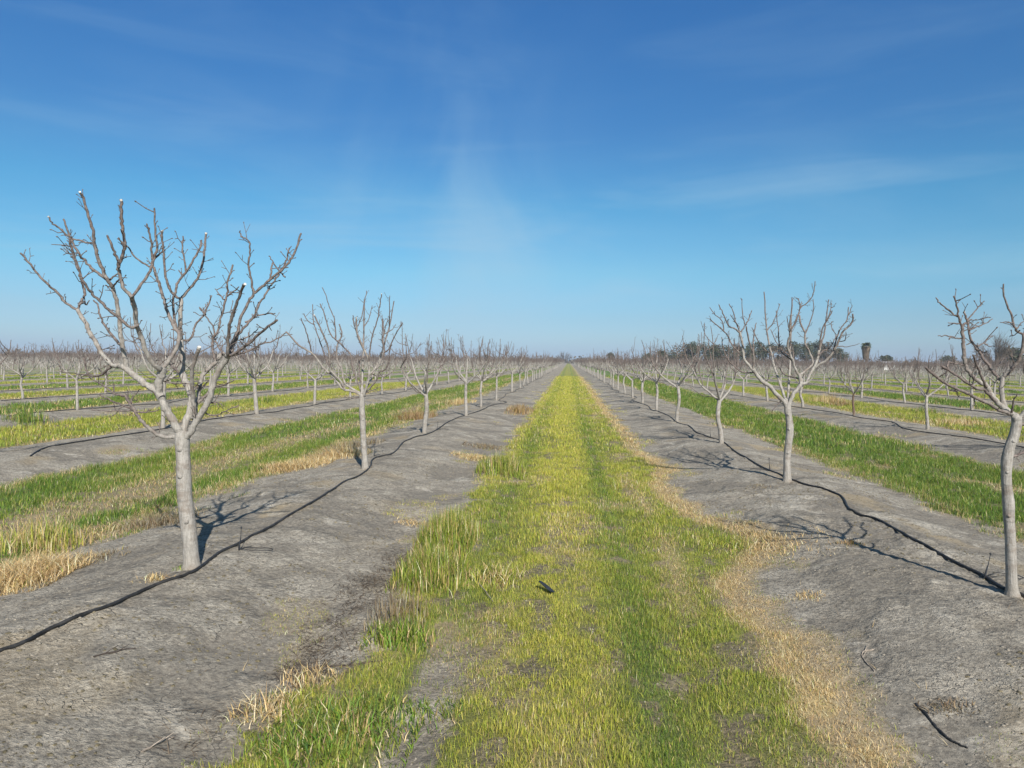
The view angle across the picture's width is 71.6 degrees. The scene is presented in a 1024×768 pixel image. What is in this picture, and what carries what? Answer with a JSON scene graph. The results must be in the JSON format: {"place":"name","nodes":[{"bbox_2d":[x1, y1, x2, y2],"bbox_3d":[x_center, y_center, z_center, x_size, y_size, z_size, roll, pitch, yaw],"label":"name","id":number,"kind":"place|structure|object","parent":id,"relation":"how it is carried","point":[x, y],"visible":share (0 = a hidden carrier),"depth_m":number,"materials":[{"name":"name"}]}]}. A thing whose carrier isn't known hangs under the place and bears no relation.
{"place":"outdoors","nodes":[
{"label":"outdoors","id":0,"kind":"place"},
{"bbox_2d":[0,370,198,376],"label":"grass","id":1,"kind":"structure","parent":0,"point":[80,373],"depth_m":76.28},
{"bbox_2d":[0,371,249,379],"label":"grass","id":2,"kind":"structure","parent":0,"point":[33,377],"depth_m":68.40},
{"bbox_2d":[0,371,293,383],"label":"grass","id":3,"kind":"structure","parent":0,"point":[58,380],"depth_m":60.96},
{"bbox_2d":[0,376,330,399],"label":"grass","id":4,"kind":"structure","parent":0,"point":[69,392],"depth_m":41.69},
{"bbox_2d":[0,372,336,390],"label":"grass","id":5,"kind":"structure","parent":0,"point":[89,383],"depth_m":52.49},
{"bbox_2d":[0,433,358,567],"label":"grass","id":6,"kind":"structure","parent":0,"point":[75,485],"depth_m":11.17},
{"bbox_2d":[0,377,390,414],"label":"grass","id":7,"kind":"structure","parent":0,"point":[51,406],"depth_m":33.39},
{"bbox_2d":[0,382,429,447],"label":"grass","id":8,"kind":"structure","parent":0,"point":[294,396],"depth_m":22.41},
{"bbox_2d":[219,390,489,439],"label":"grass","id":9,"kind":"structure","parent":0,"point":[391,408],"depth_m":22.71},
{"bbox_2d":[431,374,531,391],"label":"grass","id":10,"kind":"structure","parent":0,"point":[476,383],"depth_m":58.06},
{"bbox_2d":[0,359,1023,767],"bbox_3d":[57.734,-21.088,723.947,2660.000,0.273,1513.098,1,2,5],"label":"ground","id":11,"kind":"structure","parent":0,"point":[928,629],"depth_m":5.72,"materials":[{"name":"soil"}]},
{"bbox_2d":[0,343,45,398],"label":"orchard tree","id":12,"kind":"object","parent":11,"relation":"on","point":[22,375],"visible":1,"depth_m":31.14,"materials":[{"name":"grey plant"}]},
{"bbox_2d":[1,406,55,424],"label":"grass tuft","id":13,"kind":"object","parent":11,"relation":"on","point":[28,419],"visible":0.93,"depth_m":20.69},
{"bbox_2d":[32,344,62,382],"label":"orchard tree","id":14,"kind":"object","parent":11,"relation":"on","point":[46,368],"visible":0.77,"depth_m":51.08,"materials":[{"name":"grey plant"}]},
{"bbox_2d":[0,511,102,555],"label":"grass tuft","id":15,"kind":"object","parent":11,"relation":"on","point":[51,544],"visible":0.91,"depth_m":7.36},
{"bbox_2d":[0,546,106,594],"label":"grass tuft","id":16,"kind":"object","parent":11,"relation":"on","point":[16,576],"visible":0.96,"depth_m":6.16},
{"bbox_2d":[48,344,80,387],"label":"orchard tree","id":17,"kind":"object","parent":11,"relation":"on","point":[67,369],"visible":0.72,"depth_m":43.48,"materials":[{"name":"grey plant"}]},
{"bbox_2d":[41,339,111,409],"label":"orchard tree","id":18,"kind":"object","parent":11,"relation":"on","point":[76,380],"visible":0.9,"depth_m":24.61,"materials":[{"name":"grey plant"}]},
{"bbox_2d":[85,345,120,393],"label":"orchard tree","id":19,"kind":"object","parent":11,"relation":"on","point":[105,374],"visible":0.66,"depth_m":36.49,"materials":[{"name":"grey plant"}]},
{"bbox_2d":[66,543,140,567],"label":"grass tuft","id":20,"kind":"object","parent":11,"relation":"on","point":[98,558],"visible":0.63,"depth_m":6.56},
{"bbox_2d":[132,570,174,582],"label":"grass tuft","id":21,"kind":"object","parent":11,"relation":"on","point":[153,579],"visible":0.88,"depth_m":5.78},
{"bbox_2d":[103,509,204,534],"bbox_3d":[-4.137,1.559,8.225,1.040,0.270,0.767,1,2,5],"label":"grass tuft","id":22,"kind":"object","parent":11,"relation":"on","point":[150,522],"visible":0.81,"depth_m":8.16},
{"bbox_2d":[20,189,301,569],"bbox_3d":[-3.065,0.043,5.948,2.514,3.206,1.379,1,2,5],"label":"orchard tree","id":23,"kind":"object","parent":11,"relation":"on","point":[181,437],"visible":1,"depth_m":6.01,"materials":[{"name":"grey plant"}]},
{"bbox_2d":[113,317,220,427],"bbox_3d":[-8.726,-0.213,18.114,1.982,2.938,1.942,1,2,17],"label":"orchard tree","id":24,"kind":"object","parent":11,"relation":"on","point":[164,389],"visible":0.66,"depth_m":17.97,"materials":[{"name":"grey plant"}]},
{"bbox_2d":[198,342,220,385],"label":"orchard tree","id":25,"kind":"object","parent":11,"relation":"on","point":[210,355],"visible":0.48,"depth_m":47.21,"materials":[{"name":"grey plant"}]},
{"bbox_2d":[1,371,426,400],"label":"irrigation hose","id":26,"kind":"object","parent":11,"relation":"on","point":[146,390],"visible":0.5,"depth_m":36.76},
{"bbox_2d":[208,335,252,395],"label":"orchard tree","id":27,"kind":"object","parent":11,"relation":"on","point":[229,373],"visible":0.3,"depth_m":35.34,"materials":[{"name":"grey plant"}]},
{"bbox_2d":[9,371,470,416],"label":"irrigation hose","id":28,"kind":"object","parent":11,"relation":"on","point":[186,399],"visible":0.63,"depth_m":29.52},
{"bbox_2d":[225,324,281,413],"bbox_3d":[-8.644,-0.443,23.144,1.631,3.094,1.939,1,2,7],"label":"orchard tree","id":29,"kind":"object","parent":11,"relation":"on","point":[253,375],"visible":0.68,"depth_m":23.12,"materials":[{"name":"grey plant"}]},
{"bbox_2d":[224,682,311,732],"bbox_3d":[-1.355,1.776,3.959,0.475,0.167,0.538,1,2,5],"label":"grass tuft","id":30,"kind":"object","parent":11,"relation":"on","point":[268,707],"visible":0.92,"depth_m":3.96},
{"bbox_2d":[30,372,506,455],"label":"irrigation hose","id":31,"kind":"object","parent":11,"relation":"on","point":[190,423],"visible":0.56,"depth_m":17.66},
{"bbox_2d":[256,342,293,391],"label":"orchard tree","id":32,"kind":"object","parent":11,"relation":"on","point":[275,368],"visible":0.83,"depth_m":40.94,"materials":[{"name":"grey plant"}]},
{"bbox_2d":[0,370,552,651],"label":"irrigation hose","id":33,"kind":"object","parent":11,"relation":"on","point":[34,636],"visible":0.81,"depth_m":5.78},
{"bbox_2d":[248,455,338,472],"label":"grass tuft","id":34,"kind":"object","parent":11,"relation":"on","point":[302,465],"visible":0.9,"depth_m":12.54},
{"bbox_2d":[229,715,359,767],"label":"grass tuft","id":35,"kind":"object","parent":11,"relation":"on","point":[291,746],"visible":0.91,"depth_m":3.57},
{"bbox_2d":[280,659,345,695],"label":"grass tuft","id":36,"kind":"object","parent":11,"relation":"on","point":[311,677],"visible":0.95,"depth_m":4.34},
{"bbox_2d":[295,343,339,404],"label":"orchard tree","id":37,"kind":"object","parent":11,"relation":"on","point":[315,385],"visible":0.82,"depth_m":28.60,"materials":[{"name":"grey plant"}]},
{"bbox_2d":[287,442,372,466],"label":"grass tuft","id":38,"kind":"object","parent":11,"relation":"on","point":[340,453],"visible":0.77,"depth_m":13.27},
{"bbox_2d":[243,685,429,767],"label":"grass tuft","id":39,"kind":"object","parent":11,"relation":"on","point":[347,716],"visible":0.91,"depth_m":3.80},
{"bbox_2d":[286,287,403,469],"bbox_3d":[-2.634,-0.069,11.691,1.800,3.074,1.444,-1,2,-40],"label":"orchard tree","id":40,"kind":"object","parent":11,"relation":"on","point":[362,392],"visible":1,"depth_m":11.64,"materials":[{"name":"grey plant"}]},
{"bbox_2d":[330,350,370,398],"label":"orchard tree","id":41,"kind":"object","parent":11,"relation":"on","point":[351,376],"visible":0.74,"depth_m":33.80,"materials":[{"name":"grey plant"}]},
{"bbox_2d":[324,437,384,449],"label":"grass tuft","id":42,"kind":"object","parent":11,"relation":"on","point":[357,443],"visible":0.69,"depth_m":15.75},
{"bbox_2d":[370,352,397,393],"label":"orchard tree","id":43,"kind":"object","parent":11,"relation":"on","point":[381,368],"visible":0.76,"depth_m":39.29,"materials":[{"name":"grey plant"}]},
{"bbox_2d":[364,586,432,631],"bbox_3d":[-0.874,1.678,5.437,0.527,0.304,0.679,1,2,5],"label":"grass tuft","id":44,"kind":"object","parent":11,"relation":"on","point":[392,605],"visible":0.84,"depth_m":5.45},
{"bbox_2d":[359,612,439,655],"bbox_3d":[-0.808,1.741,5.066,0.581,0.231,0.544,1,2,5],"label":"grass tuft","id":45,"kind":"object","parent":11,"relation":"on","point":[387,638],"visible":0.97,"depth_m":5.02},
{"bbox_2d":[394,408,437,419],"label":"grass tuft","id":46,"kind":"object","parent":11,"relation":"on","point":[418,416],"visible":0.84,"depth_m":23.61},
{"bbox_2d":[388,329,450,432],"bbox_3d":[-2.294,-0.090,17.360,1.557,2.837,1.738,1,5,-7],"label":"orchard tree","id":47,"kind":"object","parent":11,"relation":"on","point":[426,407],"visible":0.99,"depth_m":17.40,"materials":[{"name":"grey plant"}]},
{"bbox_2d":[385,692,463,733],"bbox_3d":[-0.500,1.855,4.027,0.492,0.103,0.380,1,2,5],"label":"grass tuft","id":48,"kind":"object","parent":11,"relation":"on","point":[421,706],"visible":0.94,"depth_m":4.04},
{"bbox_2d":[413,344,440,386],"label":"orchard tree","id":49,"kind":"object","parent":11,"relation":"on","point":[419,357],"visible":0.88,"depth_m":49.88,"materials":[{"name":"grey plant"}]},
{"bbox_2d":[385,539,471,597],"bbox_3d":[-0.736,1.608,6.490,0.798,0.390,1.111,1,2,5],"label":"grass tuft","id":50,"kind":"object","parent":11,"relation":"on","point":[420,570],"visible":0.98,"depth_m":6.33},
{"bbox_2d":[406,503,483,560],"bbox_3d":[-0.681,1.529,7.750,0.835,0.461,1.664,1,2,5],"label":"grass tuft","id":51,"kind":"object","parent":11,"relation":"on","point":[452,527],"visible":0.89,"depth_m":7.54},
{"bbox_2d":[435,396,476,404],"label":"grass tuft","id":52,"kind":"object","parent":11,"relation":"on","point":[458,401],"visible":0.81,"depth_m":32.06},
{"bbox_2d":[442,336,491,415],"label":"orchard tree","id":53,"kind":"object","parent":11,"relation":"on","point":[462,378],"visible":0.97,"depth_m":23.34,"materials":[{"name":"grey plant"}]},
{"bbox_2d":[449,451,493,460],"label":"grass tuft","id":54,"kind":"object","parent":11,"relation":"on","point":[474,456],"visible":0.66,"depth_m":14.34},
{"bbox_2d":[460,440,508,450],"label":"grass tuft","id":55,"kind":"object","parent":11,"relation":"on","point":[488,446],"visible":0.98,"depth_m":16.08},
{"bbox_2d":[457,334,511,406],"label":"orchard tree","id":56,"kind":"object","parent":11,"relation":"on","point":[482,381],"visible":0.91,"depth_m":28.30,"materials":[{"name":"grey plant"}]},
{"bbox_2d":[463,559,525,589],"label":"grass tuft","id":57,"kind":"object","parent":11,"relation":"on","point":[493,573],"visible":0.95,"depth_m":6.49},
{"bbox_2d":[470,344,520,399],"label":"orchard tree","id":58,"kind":"object","parent":11,"relation":"on","point":[497,375],"visible":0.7,"depth_m":33.50,"materials":[{"name":"grey plant"}]},
{"bbox_2d":[473,449,529,479],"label":"grass tuft","id":59,"kind":"object","parent":11,"relation":"on","point":[503,465],"visible":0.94,"depth_m":12.58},
{"bbox_2d":[5,348,1007,367],"bbox_3d":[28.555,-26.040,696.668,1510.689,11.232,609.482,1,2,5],"label":"woods","id":60,"kind":"object","parent":11,"relation":"on","point":[565,361],"visible":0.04,"depth_m":650.84,"materials":[{"name":"brown plant"}]},
{"bbox_2d":[0,349,1022,378],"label":"orchard","id":61,"kind":"object","parent":11,"relation":"on","point":[559,362],"visible":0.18,"depth_m":161.44,"materials":[{"name":"brown plant"}]},
{"bbox_2d":[0,445,1023,767],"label":"soil clods","id":62,"kind":"object","parent":11,"relation":"on","point":[592,629],"visible":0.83,"depth_m":5.14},
{"bbox_2d":[498,345,527,391],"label":"orchard tree","id":63,"kind":"object","parent":11,"relation":"on","point":[516,369],"visible":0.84,"depth_m":44.65,"materials":[{"name":"grey plant"}]},
{"bbox_2d":[13,431,1019,761],"bbox_3d":[1.183,1.408,15.388,18.104,0.281,25.707,1,2,5],"label":"dry straw","id":64,"kind":"object","parent":11,"relation":"on","point":[673,699],"visible":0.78,"depth_m":4.54,"materials":[{"name":"beige plant"}]},
{"bbox_2d":[503,402,535,414],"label":"grass tuft","id":65,"kind":"object","parent":11,"relation":"on","point":[519,409],"visible":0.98,"depth_m":27.20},
{"bbox_2d":[29,443,1019,767],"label":"dead stems","id":66,"kind":"object","parent":11,"relation":"on","point":[335,633],"visible":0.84,"depth_m":5.02,"materials":[{"name":"brown plant"}]},
{"bbox_2d":[606,352,628,389],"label":"orchard tree","id":67,"kind":"object","parent":11,"relation":"on","point":[618,367],"visible":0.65,"depth_m":48.66,"materials":[{"name":"grey plant"}]},
{"bbox_2d":[611,354,640,393],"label":"orchard tree","id":68,"kind":"object","parent":11,"relation":"on","point":[623,374],"visible":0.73,"depth_m":43.17,"materials":[{"name":"grey plant"}]},
{"bbox_2d":[615,348,644,397],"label":"orchard tree","id":69,"kind":"object","parent":11,"relation":"on","point":[632,394],"visible":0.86,"depth_m":37.84,"materials":[{"name":"grey plant"}]},
{"bbox_2d":[624,346,661,402],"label":"orchard tree","id":70,"kind":"object","parent":11,"relation":"on","point":[642,385],"visible":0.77,"depth_m":32.36,"materials":[{"name":"grey plant"}]},
{"bbox_2d":[631,337,674,410],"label":"orchard tree","id":71,"kind":"object","parent":11,"relation":"on","point":[657,390],"visible":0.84,"depth_m":27.24,"materials":[{"name":"grey plant"}]},
{"bbox_2d":[642,332,715,421],"bbox_3d":[5.078,-0.221,21.694,1.666,3.014,2.006,0,2,-30],"label":"orchard tree","id":72,"kind":"object","parent":11,"relation":"on","point":[679,382],"visible":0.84,"depth_m":21.71,"materials":[{"name":"grey plant"}]},
{"bbox_2d":[692,342,715,367],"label":"evergreen tree","id":73,"kind":"object","parent":11,"relation":"on","point":[708,353],"visible":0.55,"depth_m":275.72,"materials":[{"name":"green plant"}]},
{"bbox_2d":[666,323,751,443],"bbox_3d":[4.639,0.055,16.173,1.828,2.809,1.431,1,-2,-30],"label":"orchard tree","id":74,"kind":"object","parent":11,"relation":"on","point":[719,399],"visible":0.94,"depth_m":16.05,"materials":[{"name":"grey plant"}]},
{"bbox_2d":[712,345,735,364],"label":"evergreen tree","id":75,"kind":"object","parent":11,"relation":"on","point":[718,354],"visible":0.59,"depth_m":276.12,"materials":[{"name":"green plant"}]},
{"bbox_2d":[727,353,755,395],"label":"orchard tree","id":76,"kind":"object","parent":11,"relation":"on","point":[742,378],"visible":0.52,"depth_m":41.81,"materials":[{"name":"grey plant"}]},
{"bbox_2d":[746,342,768,360],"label":"evergreen tree","id":77,"kind":"object","parent":11,"relation":"on","point":[763,352],"visible":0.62,"depth_m":281.85,"materials":[{"name":"green plant"}]},
{"bbox_2d":[749,349,785,400],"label":"orchard tree","id":78,"kind":"object","parent":11,"relation":"on","point":[766,380],"visible":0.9,"depth_m":36.23,"materials":[{"name":"grey plant"}]},
{"bbox_2d":[695,525,847,565],"bbox_3d":[2.692,1.675,7.537,1.367,0.238,1.460,1,2,5],"label":"grass tuft","id":79,"kind":"object","parent":11,"relation":"on","point":[774,547],"visible":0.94,"depth_m":7.45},
{"bbox_2d":[771,345,794,367],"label":"brown leaved tree","id":80,"kind":"object","parent":11,"relation":"on","point":[778,352],"visible":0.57,"depth_m":275.25,"materials":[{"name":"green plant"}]},
{"bbox_2d":[707,281,859,481],"bbox_3d":[4.136,-0.007,11.186,2.242,3.133,1.310,1,2,5],"label":"orchard tree","id":81,"kind":"object","parent":11,"relation":"on","point":[787,401],"visible":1,"depth_m":10.89,"materials":[{"name":"grey plant"}]},
{"bbox_2d":[784,354,824,406],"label":"orchard tree","id":82,"kind":"object","parent":11,"relation":"on","point":[801,398],"visible":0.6,"depth_m":30.80,"materials":[{"name":"grey plant"}]},
{"bbox_2d":[792,343,817,368],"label":"evergreen tree","id":83,"kind":"object","parent":11,"relation":"on","point":[804,349],"visible":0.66,"depth_m":278.53,"materials":[{"name":"green plant"}]},
{"bbox_2d":[786,589,825,602],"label":"grass tuft","id":84,"kind":"object","parent":11,"relation":"on","point":[804,593],"visible":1,"depth_m":5.91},
{"bbox_2d":[589,373,1023,596],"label":"irrigation hose","id":85,"kind":"object","parent":11,"relation":"on","point":[939,553],"visible":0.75,"depth_m":8.10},
{"bbox_2d":[629,373,1023,447],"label":"irrigation hose","id":86,"kind":"object","parent":11,"relation":"on","point":[876,419],"visible":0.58,"depth_m":22.52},
{"bbox_2d":[809,392,845,402],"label":"grass tuft","id":87,"kind":"object","parent":11,"relation":"on","point":[828,399],"visible":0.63,"depth_m":36.39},
{"bbox_2d":[816,342,841,362],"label":"brown leaved tree","id":88,"kind":"object","parent":11,"relation":"on","point":[828,351],"visible":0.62,"depth_m":278.14,"materials":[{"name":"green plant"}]},
{"bbox_2d":[666,373,1008,415],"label":"irrigation hose","id":89,"kind":"object","parent":11,"relation":"on","point":[890,401],"visible":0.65,"depth_m":35.77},
{"bbox_2d":[833,353,874,415],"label":"orchard tree","id":90,"kind":"object","parent":11,"relation":"on","point":[852,390],"visible":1,"depth_m":25.39,"materials":[{"name":"brown plant"}]},
{"bbox_2d":[846,352,881,397],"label":"orchard tree","id":91,"kind":"object","parent":11,"relation":"on","point":[865,378],"visible":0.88,"depth_m":41.12,"materials":[{"name":"grey plant"}]},
{"bbox_2d":[860,342,871,361],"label":"palm tree","id":92,"kind":"object","parent":11,"relation":"on","point":[865,349],"visible":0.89,"depth_m":235.46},
{"bbox_2d":[883,356,921,402],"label":"orchard tree","id":93,"kind":"object","parent":11,"relation":"on","point":[895,377],"visible":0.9,"depth_m":35.77,"materials":[{"name":"grey plant"}]},
{"bbox_2d":[903,343,956,429],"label":"orchard tree","id":94,"kind":"object","parent":11,"relation":"on","point":[925,395],"visible":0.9,"depth_m":20.09,"materials":[{"name":"grey plant"}]},
{"bbox_2d":[914,702,967,748],"bbox_3d":[2.315,1.857,3.864,0.046,0.034,0.452,1,2,-1],"label":"hose scrap","id":95,"kind":"object","parent":11,"relation":"on","point":[934,724],"visible":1,"depth_m":3.84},
{"bbox_2d":[914,694,981,716],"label":"grass tuft","id":96,"kind":"object","parent":11,"relation":"on","point":[949,706],"visible":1,"depth_m":4.03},
{"bbox_2d":[913,415,990,425],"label":"grass tuft","id":97,"kind":"object","parent":11,"relation":"on","point":[964,421],"visible":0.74,"depth_m":23.93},
{"bbox_2d":[925,284,1023,596],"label":"orchard tree","id":98,"kind":"object","parent":11,"relation":"on","point":[1008,455],"visible":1,"depth_m":5.56,"materials":[{"name":"grey plant"}]},
{"bbox_2d":[950,345,1003,409],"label":"orchard tree","id":99,"kind":"object","parent":11,"relation":"on","point":[971,390],"visible":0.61,"depth_m":30.13,"materials":[{"name":"grey plant"}]},
{"bbox_2d":[978,354,1009,395],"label":"orchard tree","id":100,"kind":"object","parent":11,"relation":"on","point":[994,382],"visible":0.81,"depth_m":39.63,"materials":[{"name":"grey plant"}]},
{"bbox_2d":[969,327,1019,362],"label":"bare tree","id":101,"kind":"object","parent":11,"relation":"on","point":[999,352],"visible":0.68,"depth_m":165.47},
{"bbox_2d":[0,450,1023,767],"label":"crust","id":102,"kind":"object","parent":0,"point":[386,572],"visible":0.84,"depth_m":4.94},
{"bbox_2d":[0,0,1023,362],"label":"sky","id":103,"kind":"structure","parent":0,"point":[574,177],"materials":[{"name":"blue"}]},
{"bbox_2d":[532,376,600,395],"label":"grass","id":104,"kind":"structure","parent":0,"point":[570,383],"depth_m":55.54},
{"bbox_2d":[493,393,655,450],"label":"grass","id":105,"kind":"structure","parent":0,"point":[562,413],"depth_m":21.67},
{"bbox_2d":[379,447,789,554],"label":"grass","id":106,"kind":"structure","parent":0,"point":[564,473],"depth_m":9.71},
{"bbox_2d":[181,545,1023,767],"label":"grass","id":107,"kind":"structure","parent":0,"point":[627,624],"depth_m":4.61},
{"bbox_2d":[605,375,701,393],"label":"grass","id":108,"kind":"structure","parent":0,"point":[649,386],"depth_m":57.66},
{"bbox_2d":[647,391,941,451],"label":"grass","id":109,"kind":"structure","parent":0,"point":[734,410],"depth_m":21.86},
{"bbox_2d":[717,385,1023,442],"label":"grass","id":110,"kind":"structure","parent":0,"point":[907,414],"depth_m":28.43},
{"bbox_2d":[747,381,1023,413],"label":"grass","id":111,"kind":"structure","parent":0,"point":[920,399],"depth_m":42.33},
{"bbox_2d":[764,445,1023,544],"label":"grass","id":112,"kind":"structure","parent":0,"point":[969,506],"depth_m":12.41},
{"bbox_2d":[810,378,1023,393],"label":"grass","id":113,"kind":"structure","parent":0,"point":[939,385],"depth_m":67.83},
{"bbox_2d":[818,382,1023,400],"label":"grass","id":114,"kind":"structure","parent":0,"point":[890,387],"depth_m":53.77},
{"bbox_2d":[866,379,1023,388],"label":"grass","id":115,"kind":"structure","parent":0,"point":[978,385],"depth_m":75.69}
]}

